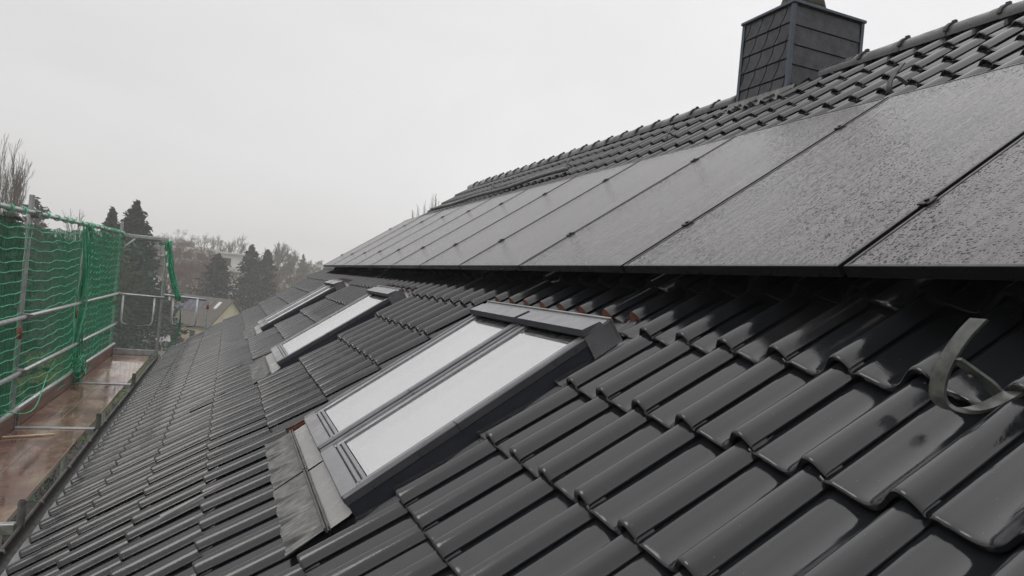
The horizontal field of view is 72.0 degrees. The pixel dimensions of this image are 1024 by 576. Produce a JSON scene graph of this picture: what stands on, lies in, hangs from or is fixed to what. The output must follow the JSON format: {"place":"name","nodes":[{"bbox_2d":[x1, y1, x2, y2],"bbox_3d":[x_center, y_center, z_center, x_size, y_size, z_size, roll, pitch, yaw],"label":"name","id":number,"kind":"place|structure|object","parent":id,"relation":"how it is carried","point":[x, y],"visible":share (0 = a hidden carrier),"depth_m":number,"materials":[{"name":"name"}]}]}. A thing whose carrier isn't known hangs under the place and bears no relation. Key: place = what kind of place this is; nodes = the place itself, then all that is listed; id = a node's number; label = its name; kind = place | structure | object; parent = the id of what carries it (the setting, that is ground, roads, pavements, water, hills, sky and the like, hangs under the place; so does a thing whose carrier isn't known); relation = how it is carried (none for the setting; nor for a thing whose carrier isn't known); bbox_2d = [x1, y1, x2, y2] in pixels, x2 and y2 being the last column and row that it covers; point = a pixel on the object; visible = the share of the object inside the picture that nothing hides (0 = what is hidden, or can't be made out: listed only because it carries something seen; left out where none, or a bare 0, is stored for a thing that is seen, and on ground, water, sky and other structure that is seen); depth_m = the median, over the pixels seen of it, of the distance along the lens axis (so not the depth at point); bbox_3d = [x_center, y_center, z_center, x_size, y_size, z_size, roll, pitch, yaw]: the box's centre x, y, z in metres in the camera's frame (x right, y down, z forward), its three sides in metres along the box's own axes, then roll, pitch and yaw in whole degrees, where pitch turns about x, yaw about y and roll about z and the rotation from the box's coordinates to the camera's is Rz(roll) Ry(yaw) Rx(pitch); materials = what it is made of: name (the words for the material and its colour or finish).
{"place":"outdoors","nodes":[
{"label":"outdoors","id":0,"kind":"place"},
{"bbox_2d":[0,210,56,501],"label":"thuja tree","id":1,"kind":"object","parent":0,"point":[8,217],"visible":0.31,"depth_m":24.19,"materials":[{"name":"green plant"}]},
{"bbox_2d":[1,442,85,546],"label":"path","id":2,"kind":"structure","parent":0,"point":[31,505],"depth_m":29.07,"materials":[{"name":"soil"}]},
{"bbox_2d":[33,464,67,498],"bbox_3d":[-18.471,7.733,28.038,2.886,1.437,2.822,5,0,-22],"label":"shrub","id":3,"kind":"object","parent":2,"relation":"on","point":[46,487],"visible":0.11,"depth_m":27.85,"materials":[{"name":"green plant"}]},
{"bbox_2d":[58,435,86,466],"bbox_3d":[-21.070,7.221,32.510,2.797,2.010,2.839,5,0,-22],"label":"shrub","id":4,"kind":"object","parent":2,"relation":"on","point":[76,447],"visible":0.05,"depth_m":32.78,"materials":[{"name":"green plant"}]},
{"bbox_2d":[0,194,208,547],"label":"scaffold","id":5,"kind":"object","parent":2,"relation":"on","point":[69,414],"visible":0.82,"depth_m":7.11,"materials":[{"name":"metal"}]},
{"bbox_2d":[2,433,54,437],"bbox_3d":[-4.489,1.358,6.460,0.500,0.014,0.033,6,0,-42],"label":"wooden lath","id":6,"kind":"object","parent":5,"relation":"on","point":[31,435],"visible":1,"depth_m":6.48,"materials":[{"name":"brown wood"}]},
{"bbox_2d":[0,203,90,417],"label":"safety net","id":7,"kind":"object","parent":5,"relation":"hanging from","point":[67,340],"visible":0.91,"depth_m":7.34,"materials":[{"name":"green fabric"}]},
{"bbox_2d":[71,223,123,387],"bbox_3d":[-6.204,0.154,10.638,0.180,2.213,3.560,5,0,-22],"label":"safety net","id":8,"kind":"object","parent":5,"relation":"on","point":[92,253],"visible":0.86,"depth_m":10.12,"materials":[{"name":"green fabric"}]},
{"bbox_2d":[112,238,164,349],"bbox_3d":[-6.602,0.129,12.481,0.708,2.053,0.045,5,0,-22],"label":"safety net","id":9,"kind":"object","parent":5,"relation":"attached to","point":[135,262],"visible":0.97,"depth_m":12.49,"materials":[{"name":"green fabric"}]},
{"bbox_2d":[162,240,181,355],"bbox_3d":[-6.113,0.214,12.622,0.389,2.121,0.074,5,0,-22],"label":"safety net","id":10,"kind":"object","parent":5,"relation":"hanging from","point":[170,263],"visible":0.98,"depth_m":12.60,"materials":[{"name":"green fabric"}]},
{"bbox_2d":[14,287,287,441],"bbox_3d":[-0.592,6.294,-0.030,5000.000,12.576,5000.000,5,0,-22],"label":"ground","id":11,"kind":"structure","parent":0,"point":[143,368],"depth_m":52.87,"materials":[{"name":"green plant"}]},
{"bbox_2d":[0,133,34,227],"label":"bare poplar","id":12,"kind":"object","parent":11,"relation":"on","point":[15,197],"visible":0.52,"depth_m":57.66,"materials":[{"name":"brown plant"}]},
{"bbox_2d":[0,175,40,237],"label":"bare poplar","id":13,"kind":"object","parent":11,"relation":"on","point":[22,216],"visible":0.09,"depth_m":63.93,"materials":[{"name":"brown plant"}]},
{"bbox_2d":[17,371,52,394],"bbox_3d":[-31.801,6.262,46.547,2.886,1.934,2.838,5,0,-22],"label":"shrub","id":14,"kind":"object","parent":11,"relation":"on","point":[38,378],"visible":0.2,"depth_m":46.51,"materials":[{"name":"green plant"}]},
{"bbox_2d":[18,197,51,242],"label":"conifer tree","id":15,"kind":"object","parent":11,"relation":"on","point":[38,207],"visible":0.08,"depth_m":78.25,"materials":[{"name":"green plant"}]},
{"bbox_2d":[25,350,70,379],"bbox_3d":[-34.599,5.670,51.882,3.693,2.629,3.859,5,0,-22],"label":"shrub","id":16,"kind":"object","parent":11,"relation":"on","point":[44,366],"visible":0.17,"depth_m":51.95,"materials":[{"name":"green plant"}]},
{"bbox_2d":[24,228,85,358],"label":"ivy tree","id":17,"kind":"object","parent":11,"relation":"on","point":[46,236],"visible":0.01,"depth_m":65.80,"materials":[{"name":"green plant"}]},
{"bbox_2d":[18,224,93,352],"bbox_3d":[-40.626,0.408,57.244,12.008,12.038,11.350,5,0,-22],"label":"ivy tree","id":18,"kind":"object","parent":11,"relation":"on","point":[40,307],"visible":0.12,"depth_m":55.99,"materials":[{"name":"green plant"}]},
{"bbox_2d":[27,221,113,374],"bbox_3d":[-34.857,1.007,52.842,10.793,11.905,8.896,5,0,-7],"label":"bare tree","id":19,"kind":"object","parent":11,"relation":"on","point":[47,322],"visible":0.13,"depth_m":53.20,"materials":[{"name":"brown plant"}]},
{"bbox_2d":[10,260,137,381],"bbox_3d":[-33.234,1.517,51.374,11.635,11.160,8.719,5,0,7],"label":"bare tree","id":20,"kind":"object","parent":11,"relation":"on","point":[40,336],"visible":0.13,"depth_m":49.34,"materials":[{"name":"brown plant"}]},
{"bbox_2d":[62,210,100,242],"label":"bare tree","id":21,"kind":"object","parent":11,"relation":"on","point":[70,225],"visible":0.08,"depth_m":84.86,"materials":[{"name":"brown plant"}]},
{"bbox_2d":[33,229,141,362],"bbox_3d":[-39.255,0.663,63.951,8.630,12.550,9.194,5,0,44],"label":"ivy tree","id":22,"kind":"object","parent":11,"relation":"on","point":[129,268],"visible":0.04,"depth_m":64.07,"materials":[{"name":"green plant"}]},
{"bbox_2d":[47,231,148,346],"bbox_3d":[-36.134,0.841,61.109,8.579,12.110,10.052,5,0,-22],"label":"bare tree","id":23,"kind":"object","parent":11,"relation":"on","point":[125,281],"visible":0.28,"depth_m":62.37,"materials":[{"name":"brown plant"}]},
{"bbox_2d":[61,236,158,358],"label":"ivy tree","id":24,"kind":"object","parent":11,"relation":"on","point":[119,331],"visible":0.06,"depth_m":69.08,"materials":[{"name":"green plant"}]},
{"bbox_2d":[106,401,118,415],"bbox_3d":[-24.213,7.245,42.458,2.870,1.421,2.942,5,0,-22],"label":"shrub","id":25,"kind":"object","parent":11,"relation":"on","point":[114,404],"visible":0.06,"depth_m":42.10,"materials":[{"name":"green plant"}]},
{"bbox_2d":[96,206,156,347],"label":"conifer tree","id":26,"kind":"object","parent":11,"relation":"on","point":[110,219],"visible":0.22,"depth_m":72.57,"materials":[{"name":"green plant"}]},
{"bbox_2d":[83,199,191,359],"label":"conifer tree","id":27,"kind":"object","parent":11,"relation":"on","point":[135,223],"visible":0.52,"depth_m":71.66,"materials":[{"name":"green plant"}]},
{"bbox_2d":[136,331,170,356],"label":"white shed","id":28,"kind":"structure","parent":11,"relation":"on","point":[162,352],"depth_m":76.41,"materials":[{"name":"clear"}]},
{"bbox_2d":[126,284,182,346],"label":"ivy tree","id":29,"kind":"object","parent":11,"relation":"on","point":[167,306],"visible":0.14,"depth_m":79.37,"materials":[{"name":"green plant"}]},
{"bbox_2d":[153,252,164,288],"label":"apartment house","id":30,"kind":"structure","parent":11,"relation":"on","point":[160,270],"depth_m":175.79,"materials":[{"name":"white glass"}]},
{"bbox_2d":[148,230,203,250],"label":"bare tree","id":31,"kind":"object","parent":11,"relation":"on","point":[174,244],"visible":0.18,"depth_m":189.37,"materials":[{"name":"brown plant"}]},
{"bbox_2d":[152,242,201,294],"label":"bare tree","id":32,"kind":"object","parent":11,"relation":"on","point":[160,275],"visible":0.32,"depth_m":124.58,"materials":[{"name":"red plant"}]},
{"bbox_2d":[159,239,202,293],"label":"bare tree","id":33,"kind":"object","parent":11,"relation":"on","point":[189,250],"visible":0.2,"depth_m":132.93,"materials":[{"name":"brown plant"}]},
{"bbox_2d":[177,237,201,248],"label":"bare tree","id":34,"kind":"object","parent":11,"relation":"on","point":[192,244],"visible":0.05,"depth_m":186.03,"materials":[{"name":"brown plant"}]},
{"bbox_2d":[164,245,221,292],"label":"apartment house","id":35,"kind":"structure","parent":11,"relation":"on","point":[197,250],"depth_m":164.47,"materials":[{"name":"white glass"}]},
{"bbox_2d":[160,249,235,294],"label":"bare tree","id":36,"kind":"object","parent":11,"relation":"on","point":[191,285],"visible":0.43,"depth_m":123.67,"materials":[{"name":"red plant"}]},
{"bbox_2d":[166,293,240,345],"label":"garden house","id":37,"kind":"structure","parent":11,"relation":"on","point":[220,309],"depth_m":96.38,"materials":[{"name":"beige glass"}]},
{"bbox_2d":[189,330,194,336],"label":"window","id":38,"kind":"structure","parent":37,"relation":"in","point":[192,332],"depth_m":95.05,"materials":[{"name":"grey glass"}]},
{"bbox_2d":[188,247,220,286],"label":"bare tree","id":39,"kind":"object","parent":11,"relation":"on","point":[209,253],"visible":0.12,"depth_m":147.36,"materials":[{"name":"brown plant"}]},
{"bbox_2d":[173,232,237,292],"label":"bare larch","id":40,"kind":"object","parent":11,"relation":"on","point":[196,263],"visible":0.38,"depth_m":135.35,"materials":[{"name":"red plant"}]},
{"bbox_2d":[187,253,243,306],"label":"conifer tree","id":41,"kind":"object","parent":11,"relation":"on","point":[216,282],"visible":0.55,"depth_m":102.74,"materials":[{"name":"green plant"}]},
{"bbox_2d":[205,235,247,253],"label":"bare tree","id":42,"kind":"object","parent":11,"relation":"on","point":[228,245],"visible":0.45,"depth_m":175.19,"materials":[{"name":"brown plant"}]},
{"bbox_2d":[215,251,254,301],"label":"apartment house","id":43,"kind":"structure","parent":11,"relation":"on","point":[233,259],"depth_m":136.62,"materials":[{"name":"white paint"}]},
{"bbox_2d":[224,258,230,265],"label":"window","id":44,"kind":"structure","parent":43,"relation":"in","point":[228,259],"depth_m":136.49,"materials":[{"name":"grey glass"}]},
{"bbox_2d":[222,244,271,310],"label":"conifer tree","id":45,"kind":"object","parent":11,"relation":"on","point":[252,275],"visible":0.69,"depth_m":113.66,"materials":[{"name":"green plant"}]},
{"bbox_2d":[251,249,278,302],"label":"conifer tree","id":46,"kind":"object","parent":11,"relation":"on","point":[266,272],"visible":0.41,"depth_m":118.37,"materials":[{"name":"green plant"}]},
{"bbox_2d":[259,248,288,287],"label":"bare tree","id":47,"kind":"object","parent":11,"relation":"on","point":[276,267],"visible":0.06,"depth_m":158.05,"materials":[{"name":"brown plant"}]},
{"bbox_2d":[271,242,296,285],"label":"bare tree","id":48,"kind":"object","parent":11,"relation":"on","point":[290,264],"visible":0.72,"depth_m":171.11,"materials":[{"name":"brown plant"}]},
{"bbox_2d":[278,266,297,286],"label":"apartment house","id":49,"kind":"structure","parent":11,"relation":"on","point":[287,278],"depth_m":223.98,"materials":[{"name":"white concrete"}]},
{"bbox_2d":[269,257,309,295],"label":"bare tree","id":50,"kind":"object","parent":11,"relation":"on","point":[290,278],"visible":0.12,"depth_m":140.82,"materials":[{"name":"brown plant"}]},
{"bbox_2d":[275,265,316,289],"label":"bare tree","id":51,"kind":"object","parent":11,"relation":"on","point":[285,285],"visible":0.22,"depth_m":161.34,"materials":[{"name":"grey plant"}]},
{"bbox_2d":[279,248,313,284],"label":"bare tree","id":52,"kind":"object","parent":11,"relation":"on","point":[302,266],"visible":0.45,"depth_m":181.34,"materials":[{"name":"grey plant"}]},
{"bbox_2d":[293,254,305,280],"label":"conifer tree","id":53,"kind":"object","parent":11,"relation":"on","point":[303,259],"visible":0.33,"depth_m":205.86,"materials":[{"name":"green plant"}]},
{"bbox_2d":[290,264,320,286],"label":"bare tree","id":54,"kind":"object","parent":11,"relation":"on","point":[308,272],"visible":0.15,"depth_m":193.66,"materials":[{"name":"grey plant"}]},
{"bbox_2d":[297,262,323,273],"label":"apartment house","id":55,"kind":"structure","parent":11,"relation":"on","point":[319,266],"depth_m":275.03,"materials":[{"name":"white glass"}]},
{"bbox_2d":[412,200,439,217],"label":"bare poplar","id":56,"kind":"object","parent":11,"relation":"on","point":[423,209],"visible":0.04,"depth_m":69.72,"materials":[{"name":"grey plant"}]},
{"bbox_2d":[0,0,1023,575],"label":"house","id":57,"kind":"structure","parent":11,"relation":"on","point":[402,422],"depth_m":2.42,"materials":[{"name":"tile"}]},
{"bbox_2d":[0,0,1021,267],"label":"sky","id":58,"kind":"structure","parent":0,"point":[316,128],"materials":[{"name":"white"}]},
{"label":"mounting rails","id":59,"kind":"object","parent":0,"visible":0},
{"bbox_2d":[323,216,420,266],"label":"solar panel","id":60,"kind":"object","parent":59,"relation":"attached to","point":[365,244],"visible":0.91,"depth_m":12.34,"materials":[{"name":"black glass"}]},
{"bbox_2d":[332,211,440,266],"bbox_3d":[-2.030,-0.784,11.315,1.762,0.048,1.164,-31,13,-18],"label":"solar panel","id":61,"kind":"object","parent":59,"relation":"attached to","point":[340,263],"visible":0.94,"depth_m":11.27,"materials":[{"name":"black glass"}]},
{"bbox_2d":[342,205,463,266],"bbox_3d":[-1.601,-0.748,10.244,1.762,0.049,1.164,-31,13,-18],"label":"solar panel","id":62,"kind":"object","parent":59,"relation":"attached to","point":[390,242],"visible":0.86,"depth_m":10.20,"materials":[{"name":"black glass"}]},
{"bbox_2d":[355,198,491,267],"bbox_3d":[-1.173,-0.714,9.172,1.762,0.048,1.164,-31,13,-18],"label":"solar panel","id":63,"kind":"object","parent":59,"relation":"attached to","point":[407,240],"visible":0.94,"depth_m":9.11,"materials":[{"name":"black glass"}]},
{"bbox_2d":[371,189,526,267],"bbox_3d":[-0.744,-0.679,8.101,1.762,0.048,1.164,-31,13,-18],"label":"solar panel","id":64,"kind":"object","parent":59,"relation":"attached to","point":[389,261],"visible":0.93,"depth_m":8.04,"materials":[{"name":"black glass"}]},
{"bbox_2d":[392,177,573,268],"bbox_3d":[-0.317,-0.644,7.031,1.762,0.048,1.164,-31,13,-18],"label":"solar panel","id":65,"kind":"object","parent":59,"relation":"attached to","point":[418,258],"visible":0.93,"depth_m":6.95,"materials":[{"name":"black glass"}]},
{"bbox_2d":[420,160,639,268],"bbox_3d":[0.112,-0.608,5.960,1.762,0.048,1.164,-31,13,-18],"label":"solar panel","id":66,"kind":"object","parent":59,"relation":"attached to","point":[456,255],"visible":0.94,"depth_m":5.87,"materials":[{"name":"black glass"}]},
{"bbox_2d":[459,136,734,270],"bbox_3d":[0.540,-0.573,4.889,1.762,0.048,1.164,-31,13,-18],"label":"solar panel","id":67,"kind":"object","parent":59,"relation":"attached to","point":[515,251],"visible":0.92,"depth_m":4.78,"materials":[{"name":"black glass"}]},
{"bbox_2d":[520,97,887,272],"bbox_3d":[0.969,-0.538,3.818,1.762,0.048,1.164,-31,13,-18],"label":"solar panel","id":68,"kind":"object","parent":59,"relation":"attached to","point":[616,239],"visible":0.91,"depth_m":3.67,"materials":[{"name":"black glass"}]},
{"bbox_2d":[623,62,1023,276],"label":"solar panel","id":69,"kind":"object","parent":59,"relation":"attached to","point":[836,201],"visible":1,"depth_m":2.57,"materials":[{"name":"black glass"}]},
{"bbox_2d":[843,135,1023,280],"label":"solar panel","id":70,"kind":"object","parent":59,"relation":"attached to","point":[970,226],"visible":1,"depth_m":1.81,"materials":[{"name":"black glass"}]}
]}

